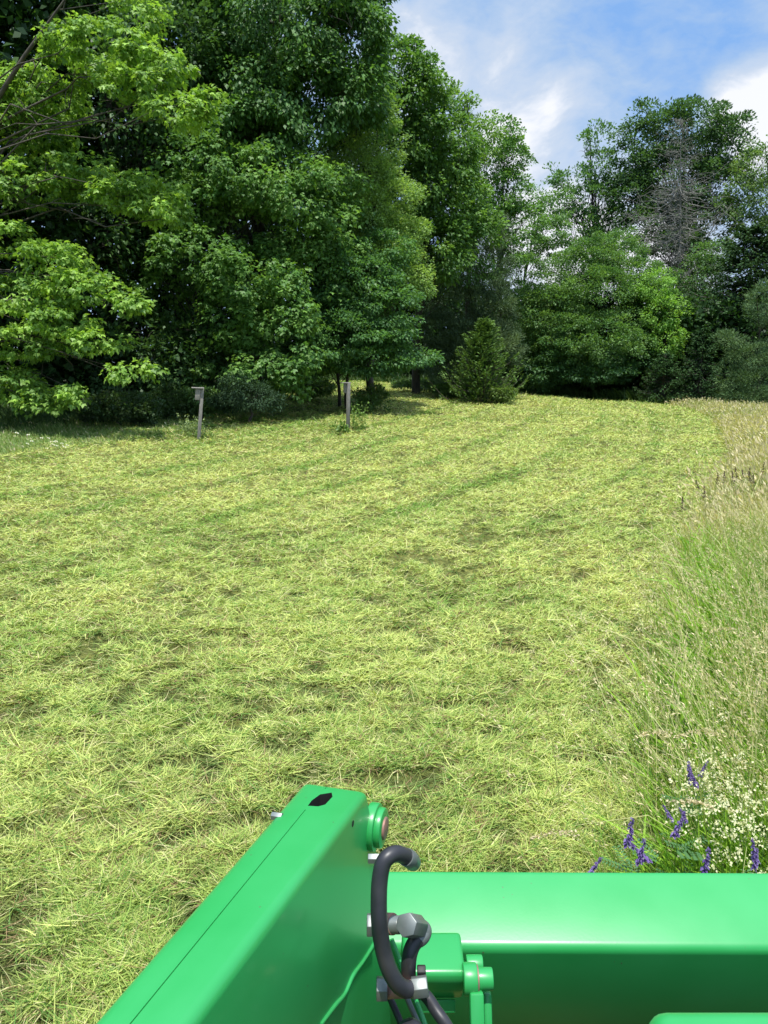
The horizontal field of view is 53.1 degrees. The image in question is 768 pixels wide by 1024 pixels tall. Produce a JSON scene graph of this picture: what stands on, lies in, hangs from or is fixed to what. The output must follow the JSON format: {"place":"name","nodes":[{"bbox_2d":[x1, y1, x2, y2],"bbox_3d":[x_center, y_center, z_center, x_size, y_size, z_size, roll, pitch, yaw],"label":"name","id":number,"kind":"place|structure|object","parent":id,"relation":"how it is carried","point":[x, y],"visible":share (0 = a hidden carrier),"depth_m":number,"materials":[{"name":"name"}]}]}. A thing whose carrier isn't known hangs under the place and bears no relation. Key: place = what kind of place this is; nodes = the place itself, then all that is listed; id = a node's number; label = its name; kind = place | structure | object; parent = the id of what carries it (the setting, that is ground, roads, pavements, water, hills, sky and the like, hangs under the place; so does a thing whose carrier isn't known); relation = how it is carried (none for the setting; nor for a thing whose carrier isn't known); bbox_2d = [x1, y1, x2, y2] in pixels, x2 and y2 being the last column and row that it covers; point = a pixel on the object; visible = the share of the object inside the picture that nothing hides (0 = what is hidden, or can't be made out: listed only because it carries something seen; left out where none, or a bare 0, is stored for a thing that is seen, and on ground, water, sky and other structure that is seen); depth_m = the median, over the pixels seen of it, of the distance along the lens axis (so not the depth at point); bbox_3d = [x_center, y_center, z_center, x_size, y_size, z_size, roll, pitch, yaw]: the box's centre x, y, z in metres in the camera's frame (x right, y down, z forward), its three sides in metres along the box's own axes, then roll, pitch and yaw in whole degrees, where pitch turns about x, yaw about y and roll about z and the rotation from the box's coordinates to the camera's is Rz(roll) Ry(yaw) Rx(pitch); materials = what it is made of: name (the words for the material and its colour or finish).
{"place":"outdoors","nodes":[
{"label":"outdoors","id":0,"kind":"place"},
{"bbox_2d":[0,367,732,1023],"bbox_3d":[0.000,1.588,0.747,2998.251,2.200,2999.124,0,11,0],"label":"ground","id":1,"kind":"structure","parent":0,"point":[444,563],"depth_m":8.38,"materials":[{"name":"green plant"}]},
{"bbox_2d":[0,0,229,419],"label":"maple tree","id":2,"kind":"object","parent":1,"relation":"on","point":[24,99],"visible":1,"depth_m":20.77,"materials":[{"name":"green plant"}]},
{"bbox_2d":[72,385,169,425],"bbox_3d":[-8.184,-3.274,23.661,3.081,1.493,2.648,0,11,0],"label":"shrub","id":3,"kind":"object","parent":1,"relation":"on","point":[115,404],"visible":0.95,"depth_m":23.31,"materials":[{"name":"green plant"}]},
{"bbox_2d":[0,0,242,405],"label":"forest tree","id":4,"kind":"object","parent":1,"relation":"on","point":[173,365],"visible":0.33,"depth_m":26.10,"materials":[{"name":"green plant"}]},
{"bbox_2d":[0,397,271,454],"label":"rough grass","id":5,"kind":"structure","parent":1,"relation":"on","point":[8,438],"depth_m":21.71,"materials":[{"name":"green plant"}]},
{"bbox_2d":[143,380,197,419],"bbox_3d":[-7.200,-3.705,25.734,2.328,1.414,2.051,0,11,0],"label":"shrub","id":6,"kind":"object","parent":1,"relation":"on","point":[174,408],"visible":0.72,"depth_m":25.28,"materials":[{"name":"green plant"}]},
{"bbox_2d":[173,413,209,438],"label":"weed clump","id":7,"kind":"object","parent":1,"relation":"on","point":[192,429],"visible":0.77,"depth_m":21.74,"materials":[{"name":"green plant"}]},
{"bbox_2d":[191,387,203,438],"bbox_3d":[-5.145,-2.564,21.015,0.333,1.703,0.220,4,11,-13],"label":"nest box","id":8,"kind":"object","parent":1,"relation":"on","point":[199,393],"visible":0.88,"depth_m":20.92,"materials":[{"name":"grey wood"}]},
{"bbox_2d":[176,385,225,417],"bbox_3d":[-6.081,-3.702,25.813,1.951,1.406,1.884,0,11,0],"label":"shrub","id":9,"kind":"object","parent":1,"relation":"on","point":[210,411],"visible":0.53,"depth_m":25.39,"materials":[{"name":"green plant"}]},
{"bbox_2d":[186,428,229,439],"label":"weed clump","id":10,"kind":"object","parent":1,"relation":"on","point":[210,434],"visible":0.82,"depth_m":21.27,"materials":[{"name":"green plant"}]},
{"bbox_2d":[89,129,378,404],"bbox_3d":[-5.429,-8.408,27.052,10.532,9.717,6.526,0,11,0],"label":"maple tree","id":11,"kind":"object","parent":1,"relation":"on","point":[231,183],"visible":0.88,"depth_m":25.96,"materials":[{"name":"green plant"}]},
{"bbox_2d":[205,374,287,422],"bbox_3d":[-4.524,-3.660,24.956,2.650,1.697,2.146,10,14,41],"label":"yew shrub","id":12,"kind":"object","parent":1,"relation":"on","point":[230,401],"visible":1,"depth_m":24.67,"materials":[{"name":"green plant"}]},
{"bbox_2d":[126,0,400,404],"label":"forest tree","id":13,"kind":"object","parent":1,"relation":"on","point":[268,91],"visible":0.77,"depth_m":26.52,"materials":[{"name":"green plant"}]},
{"bbox_2d":[284,377,336,398],"bbox_3d":[-3.342,-5.507,33.606,2.712,1.399,2.569,0,11,0],"label":"shrub","id":14,"kind":"object","parent":1,"relation":"on","point":[324,387],"visible":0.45,"depth_m":33.01,"materials":[{"name":"green plant"}]},
{"bbox_2d":[328,420,361,434],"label":"weed clump","id":15,"kind":"object","parent":1,"relation":"on","point":[345,428],"visible":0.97,"depth_m":22.46,"materials":[{"name":"green plant"}]},
{"bbox_2d":[342,382,351,427],"bbox_3d":[-1.181,-3.214,23.867,0.209,1.626,0.321,-11,19,-39],"label":"nest box","id":16,"kind":"object","parent":1,"relation":"on","point":[346,387],"visible":0.84,"depth_m":23.70,"materials":[{"name":"grey wood"}]},
{"bbox_2d":[341,401,369,429],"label":"weed clump","id":17,"kind":"object","parent":1,"relation":"on","point":[355,422],"visible":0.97,"depth_m":23.80,"materials":[{"name":"green plant"}]},
{"bbox_2d":[278,226,444,408],"bbox_3d":[-1.251,-7.173,28.571,5.682,6.960,5.306,-7,13,-31],"label":"maple tree","id":18,"kind":"object","parent":1,"relation":"on","point":[383,339],"visible":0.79,"depth_m":27.77,"materials":[{"name":"green plant"}]},
{"bbox_2d":[343,386,392,414],"bbox_3d":[-0.779,-4.166,28.748,1.978,1.115,1.898,-9,14,-39],"label":"shrub","id":19,"kind":"object","parent":1,"relation":"on","point":[362,403],"visible":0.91,"depth_m":28.56,"materials":[{"name":"green plant"}]},
{"bbox_2d":[351,379,391,409],"bbox_3d":[-0.495,-4.536,29.773,1.620,1.363,1.619,0,11,0],"label":"shrub","id":20,"kind":"object","parent":1,"relation":"on","point":[378,388],"visible":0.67,"depth_m":29.42,"materials":[{"name":"green plant"}]},
{"bbox_2d":[313,87,436,396],"bbox_3d":[-0.390,-10.303,30.451,5.157,12.237,4.125,0,11,0],"label":"locust tree","id":21,"kind":"object","parent":1,"relation":"on","point":[391,218],"visible":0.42,"depth_m":29.55,"materials":[{"name":"green plant"}]},
{"bbox_2d":[0,369,766,433],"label":"undergrowth","id":22,"kind":"object","parent":1,"relation":"on","point":[7,416],"visible":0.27,"depth_m":42.51,"materials":[{"name":"green plant"}]},
{"bbox_2d":[0,0,767,413],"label":"woodland","id":23,"kind":"object","parent":1,"relation":"on","point":[18,32],"visible":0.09,"depth_m":27.38,"materials":[{"name":"green plant"}]},
{"bbox_2d":[388,377,440,394],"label":"shrub","id":24,"kind":"object","parent":1,"relation":"on","point":[403,383],"visible":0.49,"depth_m":40.82,"materials":[{"name":"green plant"}]},
{"bbox_2d":[337,29,510,393],"bbox_3d":[2.007,-13.243,35.514,5.855,15.636,9.285,9,14,41],"label":"forest tree","id":25,"kind":"object","parent":1,"relation":"on","point":[457,180],"visible":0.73,"depth_m":33.79,"materials":[{"name":"green plant"}]},
{"bbox_2d":[96,784,767,1023],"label":"tractor","id":26,"kind":"object","parent":1,"relation":"on","point":[311,909],"visible":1,"depth_m":1.62,"materials":[{"name":"green paint"}]},
{"bbox_2d":[430,379,484,397],"bbox_3d":[3.714,-5.914,37.463,2.956,1.203,2.815,0,11,0],"label":"shrub","id":27,"kind":"object","parent":1,"relation":"on","point":[444,389],"visible":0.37,"depth_m":37.16,"materials":[{"name":"green plant"}]},
{"bbox_2d":[433,79,508,347],"bbox_3d":[4.459,-13.987,40.383,3.543,15.730,5.028,10,14,41],"label":"forest tree","id":28,"kind":"object","parent":1,"relation":"on","point":[476,123],"visible":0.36,"depth_m":38.81,"materials":[{"name":"green plant"}]},
{"bbox_2d":[416,206,530,386],"bbox_3d":[4.394,-10.516,38.579,6.265,9.717,5.944,0,11,0],"label":"pine tree","id":29,"kind":"object","parent":1,"relation":"on","point":[473,292],"visible":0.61,"depth_m":38.19,"materials":[{"name":"green plant"}]},
{"bbox_2d":[425,316,531,404],"bbox_3d":[4.723,-6.847,35.406,4.341,4.223,4.571,6,12,30],"label":"conifer","id":30,"kind":"object","parent":1,"relation":"on","point":[475,375],"visible":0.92,"depth_m":34.94,"materials":[{"name":"green plant"}]},
{"bbox_2d":[482,383,518,403],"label":"shrub","id":31,"kind":"object","parent":1,"relation":"on","point":[504,392],"visible":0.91,"depth_m":34.67,"materials":[{"name":"green plant"}]},
{"bbox_2d":[462,112,554,384],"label":"forest tree","id":32,"kind":"object","parent":1,"relation":"on","point":[505,173],"visible":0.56,"depth_m":41.41,"materials":[{"name":"green plant"}]},
{"bbox_2d":[485,187,576,345],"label":"forest tree","id":33,"kind":"object","parent":1,"relation":"on","point":[531,254],"visible":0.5,"depth_m":46.87,"materials":[{"name":"green plant"}]},
{"bbox_2d":[530,825,599,871],"bbox_3d":[0.654,1.343,2.523,0.376,0.685,0.041,0,11,0],"label":"grass plume","id":34,"kind":"object","parent":1,"relation":"on","point":[547,833],"depth_m":2.46,"materials":[{"name":"beige plant"}]},
{"bbox_2d":[540,118,635,294],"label":"forest tree","id":35,"kind":"object","parent":1,"relation":"on","point":[594,185],"visible":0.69,"depth_m":56.08,"materials":[{"name":"green plant"}]},
{"bbox_2d":[520,326,665,392],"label":"bushy tree","id":36,"kind":"object","parent":1,"relation":"on","point":[606,374],"visible":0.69,"depth_m":43.20,"materials":[{"name":"green plant"}]},
{"bbox_2d":[585,857,602,872],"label":"purple vetch","id":37,"kind":"object","parent":1,"relation":"on","point":[593,868],"visible":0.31,"depth_m":2.37,"materials":[{"name":"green plant"}]},
{"bbox_2d":[508,230,681,388],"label":"bushy tree","id":38,"kind":"object","parent":1,"relation":"on","point":[601,265],"visible":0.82,"depth_m":43.69,"materials":[{"name":"green plant"}]},
{"bbox_2d":[601,817,633,871],"bbox_3d":[0.851,1.303,2.639,0.238,0.656,0.163,0,11,0],"label":"purple vetch","id":39,"kind":"object","parent":1,"relation":"on","point":[627,839],"visible":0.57,"depth_m":2.57,"materials":[{"name":"green plant"}]},
{"bbox_2d":[481,436,767,872],"bbox_3d":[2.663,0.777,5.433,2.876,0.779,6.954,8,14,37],"label":"broad grass","id":40,"kind":"structure","parent":1,"relation":"on","point":[731,844],"depth_m":3.84,"materials":[{"name":"green plant"}]},
{"bbox_2d":[627,838,645,872],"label":"purple vetch","id":41,"kind":"object","parent":1,"relation":"on","point":[640,859],"visible":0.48,"depth_m":2.43,"materials":[{"name":"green plant"}]},
{"bbox_2d":[629,841,652,871],"bbox_3d":[0.895,1.351,2.473,0.256,0.623,0.130,0,11,0],"label":"purple vetch","id":42,"kind":"object","parent":1,"relation":"on","point":[646,859],"visible":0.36,"depth_m":2.44,"materials":[{"name":"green plant"}]},
{"bbox_2d":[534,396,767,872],"bbox_3d":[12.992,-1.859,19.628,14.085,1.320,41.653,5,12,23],"label":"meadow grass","id":43,"kind":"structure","parent":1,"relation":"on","point":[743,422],"depth_m":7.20,"materials":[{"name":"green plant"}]},
{"bbox_2d":[631,811,685,870],"bbox_3d":[0.930,1.300,2.676,0.172,0.646,0.164,-3,11,-16],"label":"purple vetch","id":44,"kind":"object","parent":1,"relation":"on","point":[676,830],"visible":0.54,"depth_m":2.58,"materials":[{"name":"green plant"}]},
{"bbox_2d":[632,351,693,404],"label":"hemlock tree","id":45,"kind":"object","parent":1,"relation":"on","point":[662,373],"visible":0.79,"depth_m":41.60,"materials":[{"name":"green plant"}]},
{"bbox_2d":[632,266,694,378],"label":"bushy tree","id":46,"kind":"object","parent":1,"relation":"on","point":[667,293],"visible":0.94,"depth_m":42.70,"materials":[{"name":"green plant"}]},
{"bbox_2d":[615,797,713,871],"bbox_3d":[0.932,1.314,2.728,0.425,0.668,0.052,0,11,0],"label":"grass plume","id":47,"kind":"object","parent":1,"relation":"on","point":[694,801],"depth_m":2.67,"materials":[{"name":"beige plant"}]},
{"bbox_2d":[633,730,707,793],"bbox_3d":[1.229,1.209,3.217,0.414,0.647,0.043,0,11,0],"label":"grass plume","id":48,"kind":"object","parent":1,"relation":"on","point":[655,732],"depth_m":3.16,"materials":[{"name":"beige plant"}]},
{"bbox_2d":[608,225,740,345],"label":"bushy tree","id":49,"kind":"object","parent":1,"relation":"on","point":[706,258],"visible":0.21,"depth_m":47.53,"materials":[{"name":"green plant"}]},
{"bbox_2d":[595,93,764,293],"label":"forest tree","id":50,"kind":"object","parent":1,"relation":"on","point":[644,175],"visible":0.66,"depth_m":53.22,"materials":[{"name":"green plant"}]},
{"bbox_2d":[650,761,710,865],"bbox_3d":[1.147,1.251,3.014,0.234,0.617,0.172,7,13,33],"label":"purple vetch","id":51,"kind":"object","parent":1,"relation":"on","point":[703,768],"visible":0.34,"depth_m":2.98,"materials":[{"name":"green plant"}]},
{"bbox_2d":[614,118,748,298],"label":"dead conifer","id":52,"kind":"object","parent":1,"relation":"on","point":[680,247],"visible":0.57,"depth_m":48.88,"materials":[{"name":"plant"}]},
{"bbox_2d":[656,805,707,872],"bbox_3d":[1.053,1.309,2.725,0.186,0.612,0.198,0,11,0],"label":"purple vetch","id":53,"kind":"object","parent":1,"relation":"on","point":[688,842],"visible":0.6,"depth_m":2.67,"materials":[{"name":"green plant"}]},
{"bbox_2d":[664,807,702,867],"bbox_3d":[1.088,1.313,2.712,0.185,0.608,0.164,-8,13,-35],"label":"purple vetch","id":54,"kind":"object","parent":1,"relation":"on","point":[693,853],"visible":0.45,"depth_m":2.67,"materials":[{"name":"green plant"}]},
{"bbox_2d":[680,497,687,553],"bbox_3d":[2.655,0.349,6.779,0.159,1.005,0.061,0,11,0],"label":"dark seed spike","id":55,"kind":"object","parent":1,"relation":"on","point":[682,514],"visible":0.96,"depth_m":6.70,"materials":[{"name":"brown plant"}]},
{"bbox_2d":[665,790,710,872],"bbox_3d":[1.054,1.299,2.738,0.145,0.624,0.216,6,12,30],"label":"bedstraw","id":56,"kind":"object","parent":1,"relation":"on","point":[694,844],"visible":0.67,"depth_m":2.68,"materials":[{"name":"green plant"}]},
{"bbox_2d":[660,796,715,872],"bbox_3d":[1.079,1.294,2.774,0.122,0.621,0.185,-8,13,-36],"label":"bedstraw","id":57,"kind":"object","parent":1,"relation":"on","point":[676,809],"visible":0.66,"depth_m":2.76,"materials":[{"name":"green plant"}]},
{"bbox_2d":[677,764,711,839],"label":"bedstraw","id":58,"kind":"object","parent":1,"relation":"on","point":[688,785],"visible":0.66,"depth_m":2.89,"materials":[{"name":"white plant"}]},
{"bbox_2d":[666,327,724,401],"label":"hemlock tree","id":59,"kind":"object","parent":1,"relation":"on","point":[696,377],"visible":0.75,"depth_m":41.03,"materials":[{"name":"green plant"}]},
{"bbox_2d":[669,752,724,831],"bbox_3d":[1.188,1.250,2.939,0.171,0.647,0.174,-5,12,-25],"label":"bedstraw","id":60,"kind":"object","parent":1,"relation":"on","point":[682,785],"visible":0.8,"depth_m":2.90,"materials":[{"name":"white plant"}]},
{"bbox_2d":[678,769,716,854],"bbox_3d":[1.206,1.257,2.963,0.161,0.624,0.200,6,12,29],"label":"purple vetch","id":61,"kind":"object","parent":1,"relation":"on","point":[694,782],"visible":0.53,"depth_m":2.89,"materials":[{"name":"green plant"}]},
{"bbox_2d":[675,761,723,848],"bbox_3d":[1.230,1.249,2.963,0.218,0.640,0.189,-9,14,-38],"label":"purple vetch","id":62,"kind":"object","parent":1,"relation":"on","point":[688,765],"visible":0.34,"depth_m":2.92,"materials":[{"name":"green plant"}]},
{"bbox_2d":[672,738,726,830],"bbox_3d":[1.212,1.232,3.088,0.224,0.625,0.153,-3,11,-15],"label":"bedstraw","id":63,"kind":"object","parent":1,"relation":"on","point":[680,771],"visible":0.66,"depth_m":3.02,"materials":[{"name":"white plant"}]},
{"bbox_2d":[681,796,728,872],"bbox_3d":[1.154,1.303,2.801,0.158,0.593,0.177,4,11,19],"label":"bedstraw","id":64,"kind":"object","parent":1,"relation":"on","point":[707,814],"visible":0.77,"depth_m":2.78,"materials":[{"name":"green plant"}]},
{"bbox_2d":[700,847,710,872],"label":"purple vetch","id":65,"kind":"object","parent":1,"relation":"on","point":[706,863],"visible":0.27,"depth_m":2.36,"materials":[{"name":"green plant"}]},
{"bbox_2d":[657,223,767,399],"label":"hemlock tree","id":66,"kind":"object","parent":1,"relation":"on","point":[751,260],"visible":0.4,"depth_m":42.56,"materials":[{"name":"green plant"}]},
{"bbox_2d":[705,473,719,531],"bbox_3d":[3.467,0.077,8.192,0.141,1.014,0.052,0,11,0],"label":"dark seed spike","id":67,"kind":"object","parent":1,"relation":"on","point":[717,480],"visible":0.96,"depth_m":8.12,"materials":[{"name":"brown plant"}]},
{"bbox_2d":[677,727,748,789],"bbox_3d":[1.406,1.197,3.223,0.410,0.631,0.046,0,11,0],"label":"grass plume","id":68,"kind":"object","parent":1,"relation":"on","point":[698,731],"depth_m":3.17,"materials":[{"name":"beige plant"}]},
{"bbox_2d":[686,740,743,833],"bbox_3d":[1.316,1.213,3.056,0.134,0.675,0.248,-5,12,-26],"label":"bedstraw","id":69,"kind":"object","parent":1,"relation":"on","point":[712,775],"visible":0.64,"depth_m":3.03,"materials":[{"name":"white plant"}]},
{"bbox_2d":[708,677,740,754],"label":"bedstraw","id":70,"kind":"object","parent":1,"relation":"on","point":[722,726],"visible":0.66,"depth_m":3.61,"materials":[{"name":"white plant"}]},
{"bbox_2d":[704,799,746,872],"bbox_3d":[1.177,1.311,2.675,0.119,0.626,0.190,0,11,0],"label":"bedstraw","id":71,"kind":"object","parent":1,"relation":"on","point":[731,835],"visible":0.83,"depth_m":2.67,"materials":[{"name":"white plant"}]},
{"bbox_2d":[702,745,753,834],"bbox_3d":[1.310,1.235,2.987,0.231,0.658,0.131,-3,11,-14],"label":"bedstraw","id":72,"kind":"object","parent":1,"relation":"on","point":[706,777],"visible":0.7,"depth_m":2.95,"materials":[{"name":"white plant"}]},
{"bbox_2d":[702,815,755,872],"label":"bedstraw","id":73,"kind":"object","parent":1,"relation":"on","point":[723,855],"visible":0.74,"depth_m":2.63,"materials":[{"name":"white plant"}]},
{"bbox_2d":[710,626,750,660],"bbox_3d":[2.025,0.959,4.420,0.361,0.642,0.044,0,11,0],"label":"grass plume","id":74,"kind":"object","parent":1,"relation":"on","point":[726,630],"depth_m":4.36,"materials":[{"name":"beige plant"}]},
{"bbox_2d":[708,276,767,403],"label":"pine tree","id":75,"kind":"object","parent":1,"relation":"on","point":[734,388],"visible":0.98,"depth_m":37.00,"materials":[{"name":"green plant"}]},
{"bbox_2d":[714,134,767,283],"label":"forest tree","id":76,"kind":"object","parent":1,"relation":"on","point":[761,182],"visible":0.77,"depth_m":50.92,"materials":[{"name":"green plant"}]},
{"bbox_2d":[726,780,767,871],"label":"white bedstraw flowers","id":77,"kind":"object","parent":1,"relation":"on","point":[750,818],"visible":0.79,"depth_m":2.71,"materials":[{"name":"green plant"}]},
{"bbox_2d":[727,752,767,853],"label":"bedstraw","id":78,"kind":"object","parent":1,"relation":"on","point":[754,780],"visible":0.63,"depth_m":2.89,"materials":[{"name":"white plant"}]},
{"bbox_2d":[727,776,767,870],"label":"bedstraw","id":79,"kind":"object","parent":1,"relation":"on","point":[738,794],"visible":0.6,"depth_m":2.84,"materials":[{"name":"white plant"}]},
{"bbox_2d":[740,848,758,872],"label":"purple vetch","id":80,"kind":"object","parent":1,"relation":"on","point":[754,865],"visible":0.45,"depth_m":2.40,"materials":[{"name":"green plant"}]},
{"bbox_2d":[751,838,760,869],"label":"purple vetch","id":81,"kind":"object","parent":1,"relation":"on","point":[753,852],"visible":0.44,"depth_m":2.43,"materials":[{"name":"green plant"}]},
{"bbox_2d":[745,811,767,872],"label":"white wildflowers","id":82,"kind":"object","parent":1,"relation":"on","point":[756,842],"visible":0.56,"depth_m":2.59,"materials":[{"name":"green plant"}]},
{"bbox_2d":[0,0,767,362],"label":"sky","id":83,"kind":"structure","parent":0,"point":[557,66],"materials":[{"name":"blue"}]}
]}

